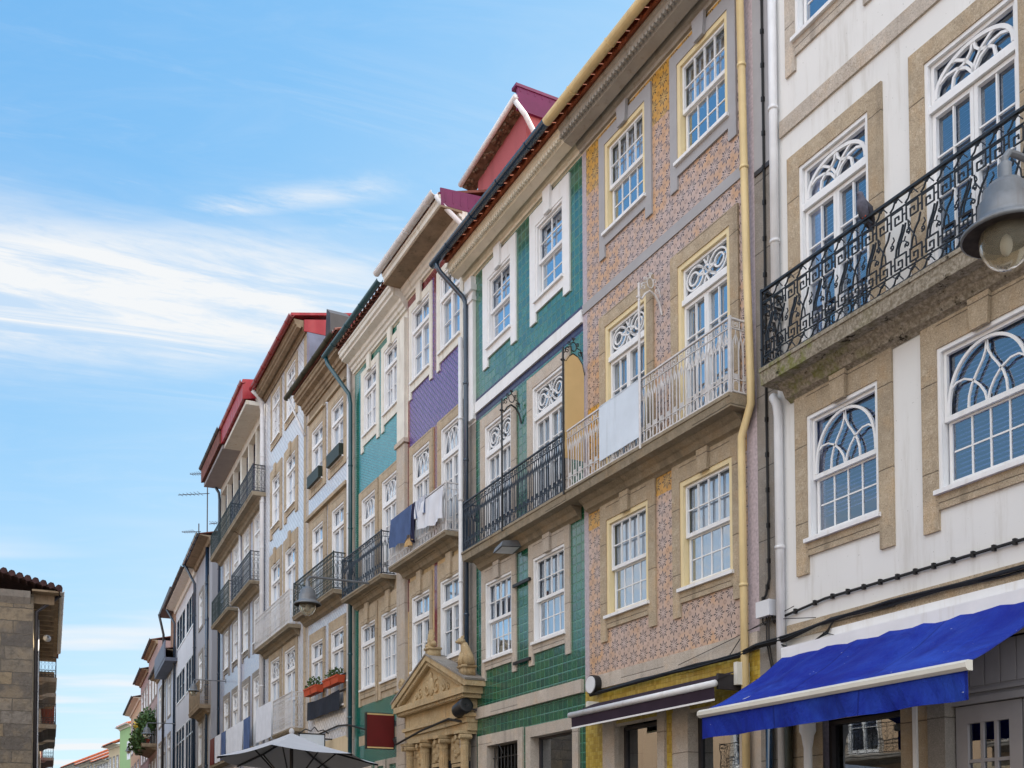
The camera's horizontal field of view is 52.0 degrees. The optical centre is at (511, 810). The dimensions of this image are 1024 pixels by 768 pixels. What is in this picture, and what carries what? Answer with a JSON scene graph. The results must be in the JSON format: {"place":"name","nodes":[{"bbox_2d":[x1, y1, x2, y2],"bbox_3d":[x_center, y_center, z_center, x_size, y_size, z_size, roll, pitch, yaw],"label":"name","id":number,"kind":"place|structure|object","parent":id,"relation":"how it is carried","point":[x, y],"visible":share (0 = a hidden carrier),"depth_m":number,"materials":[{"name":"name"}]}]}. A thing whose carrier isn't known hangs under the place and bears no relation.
{"place":"outdoors","nodes":[
{"label":"outdoors","id":0,"kind":"place"},
{"bbox_2d":[101,739,119,767],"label":"cream house","id":1,"kind":"structure","parent":0,"point":[112,747],"depth_m":122.08,"materials":[{"name":"white paint"}]},
{"bbox_2d":[115,721,130,767],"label":"green house","id":2,"kind":"structure","parent":0,"point":[124,729],"depth_m":117.77,"materials":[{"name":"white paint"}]},
{"bbox_2d":[217,728,377,767],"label":"parasol","id":3,"kind":"object","parent":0,"point":[291,749],"visible":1,"depth_m":15.83,"materials":[{"name":"fabric"}]},
{"bbox_2d":[0,0,634,767],"label":"sky","id":4,"kind":"structure","parent":0,"point":[180,180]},
{"label":"ground","id":5,"kind":"structure","parent":0,"visible":0},
{"bbox_2d":[0,567,64,767],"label":"stone house","id":6,"kind":"structure","parent":5,"relation":"on","point":[31,613],"depth_m":38.07,"materials":[{"name":"grey stone"}]},
{"bbox_2d":[38,671,54,767],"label":"balcony","id":7,"kind":"structure","parent":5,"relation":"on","point":[46,744],"depth_m":61.92,"materials":[{"name":"white paint"}]},
{"bbox_2d":[40,706,54,767],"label":"balcony railing","id":8,"kind":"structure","parent":5,"relation":"on","point":[46,762],"depth_m":79.49,"materials":[{"name":"metal"}]},
{"bbox_2d":[38,654,58,757],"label":"brick topped house","id":9,"kind":"structure","parent":5,"relation":"on","point":[47,695],"depth_m":52.71,"materials":[{"name":"white paint"}]},
{"bbox_2d":[123,695,140,767],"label":"orange house","id":10,"kind":"structure","parent":5,"relation":"on","point":[132,710],"depth_m":95.75,"materials":[{"name":"white paint"}]},
{"bbox_2d":[133,667,148,767],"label":"narrow rose house","id":11,"kind":"structure","parent":5,"relation":"on","point":[141,680],"depth_m":85.16,"materials":[{"name":"pink paint"}]},
{"bbox_2d":[135,636,170,767],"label":"brown house","id":12,"kind":"structure","parent":5,"relation":"on","point":[152,649],"depth_m":76.24,"materials":[{"name":"white paint"}]},
{"bbox_2d":[127,707,155,755],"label":"balcony plants","id":13,"kind":"object","parent":12,"relation":"on","point":[143,720],"visible":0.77,"depth_m":74.49,"materials":[{"name":"green plant"}]},
{"bbox_2d":[148,587,177,767],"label":"blue balcony house","id":14,"kind":"structure","parent":5,"relation":"on","point":[161,675],"depth_m":66.97,"materials":[{"name":"white paint"}]},
{"bbox_2d":[163,566,196,767],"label":"long white house","id":15,"kind":"structure","parent":5,"relation":"on","point":[179,601],"depth_m":58.01,"materials":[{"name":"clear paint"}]},
{"bbox_2d":[182,531,220,767],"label":"grey house","id":16,"kind":"structure","parent":5,"relation":"on","point":[203,707],"depth_m":48.48,"materials":[{"name":"white paint"}]},
{"bbox_2d":[199,427,254,767],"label":"dark eaves house","id":17,"kind":"structure","parent":5,"relation":"on","point":[220,466],"depth_m":42.97,"materials":[{"name":"white paint"}]},
{"bbox_2d":[223,692,229,731],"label":"window","id":18,"kind":"structure","parent":17,"relation":"in","point":[226,699],"depth_m":43.70,"materials":[{"name":"white paint"}]},
{"bbox_2d":[223,626,229,679],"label":"window","id":19,"kind":"structure","parent":17,"relation":"in","point":[226,634],"depth_m":43.94,"materials":[{"name":"white paint"}]},
{"bbox_2d":[226,720,242,753],"bbox_3d":[-10.422,-2.650,39.346,0.058,1.100,3.500,1,-2,-25],"label":"banner","id":20,"kind":"object","parent":17,"relation":"hanging from","point":[234,738],"visible":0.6,"depth_m":39.23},
{"bbox_2d":[231,685,237,726],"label":"window","id":21,"kind":"structure","parent":17,"relation":"in","point":[234,692],"depth_m":42.03,"materials":[{"name":"white paint"}]},
{"bbox_2d":[231,616,237,671],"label":"window","id":22,"kind":"structure","parent":17,"relation":"in","point":[235,623],"depth_m":42.09,"materials":[{"name":"white paint"}]},
{"bbox_2d":[219,379,265,767],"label":"red eaves house","id":23,"kind":"structure","parent":5,"relation":"on","point":[240,426],"depth_m":38.56,"materials":[{"name":"white paint"}]},
{"bbox_2d":[241,676,249,749],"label":"window","id":24,"kind":"structure","parent":23,"relation":"in","point":[245,700],"depth_m":39.92,"materials":[{"name":"white paint"}]},
{"bbox_2d":[241,603,249,663],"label":"window","id":25,"kind":"structure","parent":23,"relation":"in","point":[246,611],"depth_m":39.92,"materials":[{"name":"white paint"}]},
{"bbox_2d":[242,524,250,583],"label":"window","id":26,"kind":"structure","parent":23,"relation":"in","point":[246,537],"depth_m":40.02,"materials":[{"name":"white paint"}]},
{"bbox_2d":[252,669,258,745],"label":"window","id":27,"kind":"structure","parent":23,"relation":"in","point":[255,676],"depth_m":38.10,"materials":[{"name":"white paint"}]},
{"bbox_2d":[252,593,258,654],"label":"window","id":28,"kind":"structure","parent":23,"relation":"in","point":[255,601],"depth_m":38.24,"materials":[{"name":"white paint"}]},
{"bbox_2d":[252,510,259,580],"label":"window","id":29,"kind":"structure","parent":23,"relation":"in","point":[256,521],"depth_m":38.29,"materials":[{"name":"white paint"}]},
{"bbox_2d":[249,312,359,744],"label":"building","id":30,"kind":"structure","parent":5,"relation":"on","point":[280,645],"depth_m":33.76,"materials":[{"name":"white paint"}]},
{"bbox_2d":[256,701,270,742],"bbox_3d":[-8.189,-2.900,34.553,0.020,1.150,2.200,1,-2,-26],"label":"banner","id":31,"kind":"object","parent":30,"relation":"hanging from","point":[263,722],"visible":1,"depth_m":34.49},
{"bbox_2d":[268,648,281,740],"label":"window","id":32,"kind":"structure","parent":30,"relation":"in","point":[275,660],"depth_m":35.30,"materials":[{"name":"white paint"}]},
{"bbox_2d":[269,544,281,635],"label":"window","id":33,"kind":"structure","parent":30,"relation":"in","point":[275,560],"depth_m":35.20,"materials":[{"name":"white paint"}]},
{"bbox_2d":[270,457,281,541],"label":"window","id":34,"kind":"structure","parent":30,"relation":"in","point":[276,474],"depth_m":35.21,"materials":[{"name":"white paint"}]},
{"bbox_2d":[270,377,281,451],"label":"window","id":35,"kind":"structure","parent":30,"relation":"in","point":[276,396],"depth_m":35.44,"materials":[{"name":"white paint"}]},
{"bbox_2d":[282,637,297,728],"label":"window","id":36,"kind":"structure","parent":30,"relation":"in","point":[289,664],"depth_m":33.29,"materials":[{"name":"white paint"}]},
{"bbox_2d":[283,527,297,623],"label":"window","id":37,"kind":"structure","parent":30,"relation":"in","point":[290,545],"depth_m":33.29,"materials":[{"name":"white paint"}]},
{"bbox_2d":[284,435,297,524],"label":"window","id":38,"kind":"structure","parent":30,"relation":"in","point":[291,454],"depth_m":33.37,"materials":[{"name":"white paint"}]},
{"bbox_2d":[284,350,297,430],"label":"window","id":39,"kind":"structure","parent":30,"relation":"in","point":[291,372],"depth_m":33.65,"materials":[{"name":"white paint"}]},
{"bbox_2d":[283,309,354,754],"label":"pearl tile house","id":40,"kind":"structure","parent":5,"relation":"on","point":[316,391],"depth_m":29.39,"materials":[{"name":"tile"}]},
{"bbox_2d":[303,676,323,697],"bbox_3d":[-5.668,-3.481,29.981,0.358,0.714,1.450,1,-2,-27],"label":"flower box","id":41,"kind":"object","parent":40,"relation":"attached to","point":[312,689],"visible":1,"depth_m":29.82,"materials":[{"name":"orange plastic"}]},
{"bbox_2d":[298,726,331,745],"bbox_3d":[-5.410,-1.891,28.846,0.950,0.856,0.060,1,-2,-27],"label":"hanging sign","id":42,"kind":"object","parent":40,"relation":"attached to","point":[319,739],"visible":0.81,"depth_m":28.83,"materials":[{"name":"white metal"}]},
{"bbox_2d":[309,626,325,720],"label":"window","id":43,"kind":"structure","parent":40,"relation":"in","point":[317,640],"depth_m":30.40,"materials":[{"name":"white paint"}]},
{"bbox_2d":[308,505,326,596],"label":"window","id":44,"kind":"structure","parent":40,"relation":"in","point":[318,525],"depth_m":30.54,"materials":[{"name":"white paint"}]},
{"bbox_2d":[309,406,325,499],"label":"window","id":45,"kind":"structure","parent":40,"relation":"in","point":[317,429],"depth_m":30.64,"materials":[{"name":"white paint"}]},
{"bbox_2d":[307,689,339,720],"bbox_3d":[-5.317,-2.930,29.382,0.039,0.550,3.000,1,-2,-27],"label":"banner","id":46,"kind":"object","parent":40,"relation":"hanging from","point":[324,705],"visible":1,"depth_m":29.29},
{"bbox_2d":[322,666,345,691],"bbox_3d":[-4.801,-3.531,28.319,0.325,0.694,1.500,1,-2,-27],"label":"flower box","id":47,"kind":"object","parent":40,"relation":"attached to","point":[335,678],"visible":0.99,"depth_m":28.12,"materials":[{"name":"orange plastic"}]},
{"bbox_2d":[328,613,345,712],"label":"window","id":48,"kind":"structure","parent":40,"relation":"in","point":[337,627],"depth_m":28.72,"materials":[{"name":"white paint"}]},
{"bbox_2d":[328,486,346,588],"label":"window","id":49,"kind":"structure","parent":40,"relation":"in","point":[337,507],"depth_m":29.01,"materials":[{"name":"white paint"}]},
{"bbox_2d":[328,380,346,479],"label":"window","id":50,"kind":"structure","parent":40,"relation":"in","point":[337,406],"depth_m":28.97,"materials":[{"name":"white paint"}]},
{"bbox_2d":[321,279,408,767],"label":"turquoise tile house","id":51,"kind":"structure","parent":5,"relation":"on","point":[372,346],"depth_m":25.80,"materials":[{"name":"tile"}]},
{"bbox_2d":[293,576,368,615],"bbox_3d":[-4.106,-5.098,25.019,2.225,1.068,0.650,1,-2,-27],"label":"street lamp","id":52,"kind":"object","parent":51,"relation":"attached to","point":[307,603],"visible":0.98,"depth_m":24.54,"materials":[{"name":"grey metal"}]},
{"bbox_2d":[358,601,377,707],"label":"window","id":53,"kind":"structure","parent":51,"relation":"in","point":[368,616],"depth_m":26.49,"materials":[{"name":"white paint"}]},
{"bbox_2d":[359,477,378,581],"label":"window","id":54,"kind":"structure","parent":51,"relation":"in","point":[369,497],"depth_m":26.61,"materials":[{"name":"white paint"}]},
{"bbox_2d":[361,351,379,454],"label":"window","id":55,"kind":"structure","parent":51,"relation":"in","point":[370,376],"depth_m":26.59,"materials":[{"name":"white paint"}]},
{"bbox_2d":[365,712,396,749],"bbox_3d":[-3.025,-1.846,24.401,0.810,0.840,0.110,1,-2,-27],"label":"hanging sign","id":56,"kind":"object","parent":51,"relation":"attached to","point":[380,731],"visible":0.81,"depth_m":24.33,"materials":[{"name":"red metal"}]},
{"bbox_2d":[379,589,396,699],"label":"window","id":57,"kind":"structure","parent":51,"relation":"in","point":[388,603],"depth_m":25.33,"materials":[{"name":"white paint"}]},
{"bbox_2d":[379,460,396,574],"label":"window","id":58,"kind":"structure","parent":51,"relation":"in","point":[387,479],"depth_m":25.52,"materials":[{"name":"white paint"}]},
{"bbox_2d":[381,325,396,433],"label":"window","id":59,"kind":"structure","parent":51,"relation":"in","point":[389,350],"depth_m":25.46,"materials":[{"name":"white paint"}]},
{"bbox_2d":[319,718,461,745],"bbox_3d":[-3.297,-1.915,25.258,0.355,1.052,10.317,1,-2,-27],"label":"cable","id":60,"kind":"object","parent":51,"relation":"attached to","point":[426,728],"depth_m":22.71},
{"bbox_2d":[373,82,557,767],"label":"purple tile house","id":61,"kind":"structure","parent":5,"relation":"on","point":[443,678],"depth_m":22.38,"materials":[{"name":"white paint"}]},
{"bbox_2d":[389,504,411,548],"bbox_3d":[-2.482,-6.279,23.312,0.085,0.719,1.300,1,-2,-26],"label":"laundry","id":62,"kind":"object","parent":61,"relation":"hanging from","point":[400,525],"visible":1,"depth_m":23.27,"materials":[{"name":"blue fabric"}]},
{"bbox_2d":[408,280,432,401],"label":"window","id":63,"kind":"structure","parent":61,"relation":"in","point":[420,313],"depth_m":23.64,"materials":[{"name":"white paint"}]},
{"bbox_2d":[409,569,432,674],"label":"window","id":64,"kind":"structure","parent":61,"relation":"in","point":[421,588],"depth_m":23.59,"materials":[{"name":"white paint"}]},
{"bbox_2d":[409,427,433,551],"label":"window","id":65,"kind":"structure","parent":61,"relation":"in","point":[421,454],"depth_m":23.55,"materials":[{"name":"white paint"}]},
{"bbox_2d":[417,486,442,529],"bbox_3d":[-1.703,-6.228,21.803,0.085,0.672,1.290,1,-2,-26],"label":"laundry","id":66,"kind":"object","parent":61,"relation":"hanging from","point":[431,515],"visible":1,"depth_m":21.74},
{"bbox_2d":[390,629,485,767],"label":"doorway","id":67,"kind":"structure","parent":61,"relation":"in","point":[427,697],"depth_m":21.75,"materials":[{"name":"stone"}]},
{"bbox_2d":[436,263,463,372],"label":"window","id":68,"kind":"structure","parent":61,"relation":"in","point":[449,306],"depth_m":22.42,"materials":[{"name":"white paint"}]},
{"bbox_2d":[437,551,463,662],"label":"window","id":69,"kind":"structure","parent":61,"relation":"in","point":[447,571],"depth_m":22.14,"materials":[{"name":"white paint"}]},
{"bbox_2d":[437,404,463,532],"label":"window","id":70,"kind":"structure","parent":61,"relation":"in","point":[447,427],"depth_m":22.21,"materials":[{"name":"white paint"}]},
{"bbox_2d":[429,119,642,767],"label":"green tile house","id":71,"kind":"structure","parent":5,"relation":"on","point":[510,252],"depth_m":18.93,"materials":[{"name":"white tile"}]},
{"bbox_2d":[452,698,476,717],"bbox_3d":[-0.901,-2.016,20.646,0.473,0.372,0.457,1,-2,-27],"label":"drum spotlight","id":72,"kind":"object","parent":71,"relation":"attached to","point":[462,707],"visible":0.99,"depth_m":20.46,"materials":[{"name":"black metal"}]},
{"bbox_2d":[480,390,516,539],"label":"window","id":73,"kind":"structure","parent":71,"relation":"in","point":[490,424],"depth_m":20.18,"materials":[{"name":"white paint"}]},
{"bbox_2d":[481,553,516,680],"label":"window","id":74,"kind":"structure","parent":71,"relation":"in","point":[498,597],"depth_m":19.99,"materials":[{"name":"white paint"}]},
{"bbox_2d":[482,232,516,370],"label":"window","id":75,"kind":"structure","parent":71,"relation":"in","point":[499,276],"depth_m":20.10,"materials":[{"name":"white paint"}]},
{"bbox_2d":[493,540,521,553],"bbox_3d":[-0.046,-4.796,19.059,0.488,0.210,0.370,1,-2,-27],"label":"floodlight","id":76,"kind":"object","parent":71,"relation":"attached to","point":[508,547],"visible":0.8,"depth_m":18.94,"materials":[{"name":"metal"}]},
{"bbox_2d":[499,390,521,530],"bbox_3d":[-0.019,-6.357,19.068,0.461,2.625,0.036,1,-2,-27],"label":"sign pole","id":77,"kind":"object","parent":71,"relation":"attached to","point":[503,402],"visible":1,"depth_m":18.99,"materials":[{"name":"black metal"}]},
{"bbox_2d":[527,345,570,510],"bbox_3d":[0.736,-6.468,18.331,0.268,2.670,1.520,1,-2,-27],"label":"window","id":78,"kind":"structure","parent":71,"relation":"in","point":[544,388],"depth_m":18.51,"materials":[{"name":"white paint"}]},
{"bbox_2d":[528,524,571,666],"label":"window","id":79,"kind":"structure","parent":71,"relation":"in","point":[557,619],"depth_m":18.30,"materials":[{"name":"white paint"}]},
{"bbox_2d":[529,172,570,327],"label":"window","id":80,"kind":"structure","parent":71,"relation":"in","point":[549,223],"depth_m":18.36,"materials":[{"name":"white paint"}]},
{"bbox_2d":[539,731,571,767],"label":"shop window","id":81,"kind":"structure","parent":71,"relation":"in","point":[555,751],"depth_m":18.26,"materials":[{"name":"grey glass"}]},
{"bbox_2d":[560,337,584,494],"bbox_3d":[0.995,-6.429,17.106,0.461,2.625,0.036,1,-2,-27],"label":"sign pole","id":82,"kind":"object","parent":71,"relation":"attached to","point":[573,373],"visible":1,"depth_m":17.10,"materials":[{"name":"beige metal"}]},
{"bbox_2d":[542,0,828,767],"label":"star tile house","id":83,"kind":"structure","parent":5,"relation":"on","point":[651,110],"depth_m":14.97,"materials":[{"name":"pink tile"}]},
{"bbox_2d":[586,675,601,694],"bbox_3d":[1.302,-2.000,16.686,0.145,0.307,0.307,1,-2,-27],"label":"round light box","id":84,"kind":"object","parent":83,"relation":"attached to","point":[593,683],"visible":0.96,"depth_m":16.59,"materials":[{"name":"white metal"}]},
{"bbox_2d":[599,380,638,461],"bbox_3d":[1.593,-5.774,15.550,0.023,0.842,1.120,1,-2,-27],"label":"white board","id":85,"kind":"object","parent":83,"relation":"attached to","point":[619,421],"visible":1,"depth_m":15.55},
{"bbox_2d":[598,81,652,261],"bbox_3d":[1.820,-9.881,16.260,0.309,2.120,1.455,1,-2,-27],"label":"window","id":86,"kind":"structure","parent":83,"relation":"in","point":[625,149],"depth_m":16.25,"materials":[{"name":"white paint"}]},
{"bbox_2d":[599,274,654,467],"bbox_3d":[1.849,-6.558,16.165,0.255,2.690,1.485,1,-2,-27],"label":"window","id":87,"kind":"structure","parent":83,"relation":"in","point":[614,320],"depth_m":16.15,"materials":[{"name":"white paint"}]},
{"bbox_2d":[600,478,656,642],"bbox_3d":[1.838,-3.867,16.060,0.305,2.375,1.505,1,-2,-27],"label":"window","id":88,"kind":"structure","parent":83,"relation":"in","point":[637,535],"depth_m":16.16,"materials":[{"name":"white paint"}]},
{"bbox_2d":[624,721,656,767],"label":"shop window","id":89,"kind":"structure","parent":83,"relation":"in","point":[640,741],"depth_m":15.96,"materials":[{"name":"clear glass"}]},
{"bbox_2d":[636,272,662,448],"bbox_3d":[1.996,-6.500,15.170,0.461,2.625,0.036,1,-2,-27],"label":"sign pole","id":90,"kind":"object","parent":83,"relation":"attached to","point":[638,296],"visible":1,"depth_m":15.09,"materials":[{"name":"white metal"}]},
{"bbox_2d":[567,662,749,728],"bbox_3d":[1.951,-1.587,14.968,0.558,0.510,3.700,1,-2,-27],"label":"shop awning","id":91,"kind":"object","parent":83,"relation":"attached to","point":[699,691],"visible":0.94,"depth_m":14.40,"materials":[{"name":"fabric"}]},
{"bbox_2d":[669,0,737,195],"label":"window","id":92,"kind":"structure","parent":83,"relation":"in","point":[699,69],"depth_m":14.55,"materials":[{"name":"white paint"}]},
{"bbox_2d":[671,432,739,619],"bbox_3d":[2.726,-3.930,14.351,0.313,2.375,1.510,1,-2,-27],"label":"window","id":93,"kind":"structure","parent":83,"relation":"in","point":[715,535],"depth_m":14.48,"materials":[{"name":"white paint"}]},
{"bbox_2d":[670,203,740,424],"bbox_3d":[2.737,-6.620,14.455,0.263,2.690,1.490,1,-2,-27],"label":"window","id":94,"kind":"structure","parent":83,"relation":"in","point":[705,273],"depth_m":14.43,"materials":[{"name":"white paint"}]},
{"bbox_2d":[698,718,739,767],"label":"shop window","id":95,"kind":"structure","parent":83,"relation":"in","point":[719,751],"depth_m":14.32,"materials":[{"name":"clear glass"}]},
{"bbox_2d":[752,0,1023,767],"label":"white house","id":96,"kind":"structure","parent":5,"relation":"on","point":[901,373],"depth_m":11.56,"materials":[{"name":"paint"}]},
{"bbox_2d":[760,0,770,600],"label":"wall cable","id":97,"kind":"object","parent":96,"relation":"attached to","point":[766,421],"depth_m":13.28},
{"bbox_2d":[756,599,775,666],"bbox_3d":[3.183,-2.186,13.087,0.110,0.872,0.289,1,-2,-27],"label":"junction box","id":98,"kind":"object","parent":96,"relation":"attached to","point":[766,609],"visible":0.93,"depth_m":13.06,"materials":[{"name":"white plastic"}]},
{"bbox_2d":[589,564,1023,696],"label":"cable bundle","id":99,"kind":"object","parent":96,"relation":"attached to","point":[887,604],"visible":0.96,"depth_m":12.27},
{"bbox_2d":[784,0,870,78],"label":"window","id":100,"kind":"structure","parent":96,"relation":"in","point":[800,31],"depth_m":12.81,"materials":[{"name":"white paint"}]},
{"bbox_2d":[787,81,885,349],"bbox_3d":[3.843,-6.730,12.286,0.235,2.650,1.505,1,-2,-27],"label":"window","id":101,"kind":"structure","parent":96,"relation":"in","point":[866,114],"depth_m":12.27,"materials":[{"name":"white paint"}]},
{"bbox_2d":[794,348,895,576],"bbox_3d":[3.867,-4.019,12.111,0.285,2.340,1.510,1,-2,-27],"label":"window","id":102,"kind":"structure","parent":96,"relation":"in","point":[844,388],"depth_m":12.10,"materials":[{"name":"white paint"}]},
{"bbox_2d":[697,588,1023,738],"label":"shop awning","id":103,"kind":"object","parent":96,"relation":"attached to","point":[924,658],"visible":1,"depth_m":10.41,"materials":[{"name":"blue fabric"}]},
{"bbox_2d":[829,711,900,767],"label":"shop window","id":104,"kind":"structure","parent":96,"relation":"in","point":[873,741],"depth_m":11.91,"materials":[{"name":"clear glass"}]},
{"bbox_2d":[856,191,874,231],"bbox_3d":[3.824,-6.480,11.341,0.195,0.381,0.190,-1,-2,15],"label":"pigeon","id":105,"kind":"object","parent":96,"relation":"on","point":[864,206],"visible":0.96,"depth_m":11.29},
{"bbox_2d":[773,537,1023,621],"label":"wall cable","id":106,"kind":"object","parent":96,"relation":"attached to","point":[973,554],"depth_m":11.12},
{"bbox_2d":[908,0,1023,274],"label":"window","id":107,"kind":"structure","parent":96,"relation":"in","point":[980,19],"depth_m":10.79,"materials":[{"name":"white paint"}]},
{"bbox_2d":[920,275,1023,535],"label":"window","id":108,"kind":"structure","parent":96,"relation":"in","point":[987,312],"depth_m":10.64,"materials":[{"name":"white paint"}]},
{"bbox_2d":[950,635,1023,706],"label":"door panel","id":109,"kind":"structure","parent":96,"relation":"in","point":[997,675],"depth_m":10.32,"materials":[{"name":"grey wood"}]},
{"bbox_2d":[956,698,1023,767],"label":"glazed door","id":110,"kind":"structure","parent":96,"relation":"in","point":[988,735],"depth_m":10.42,"materials":[{"name":"grey wood"}]},
{"bbox_2d":[960,149,1023,271],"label":"street lamp","id":111,"kind":"object","parent":96,"relation":"attached to","point":[992,237],"visible":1,"depth_m":7.91,"materials":[{"name":"metal"}]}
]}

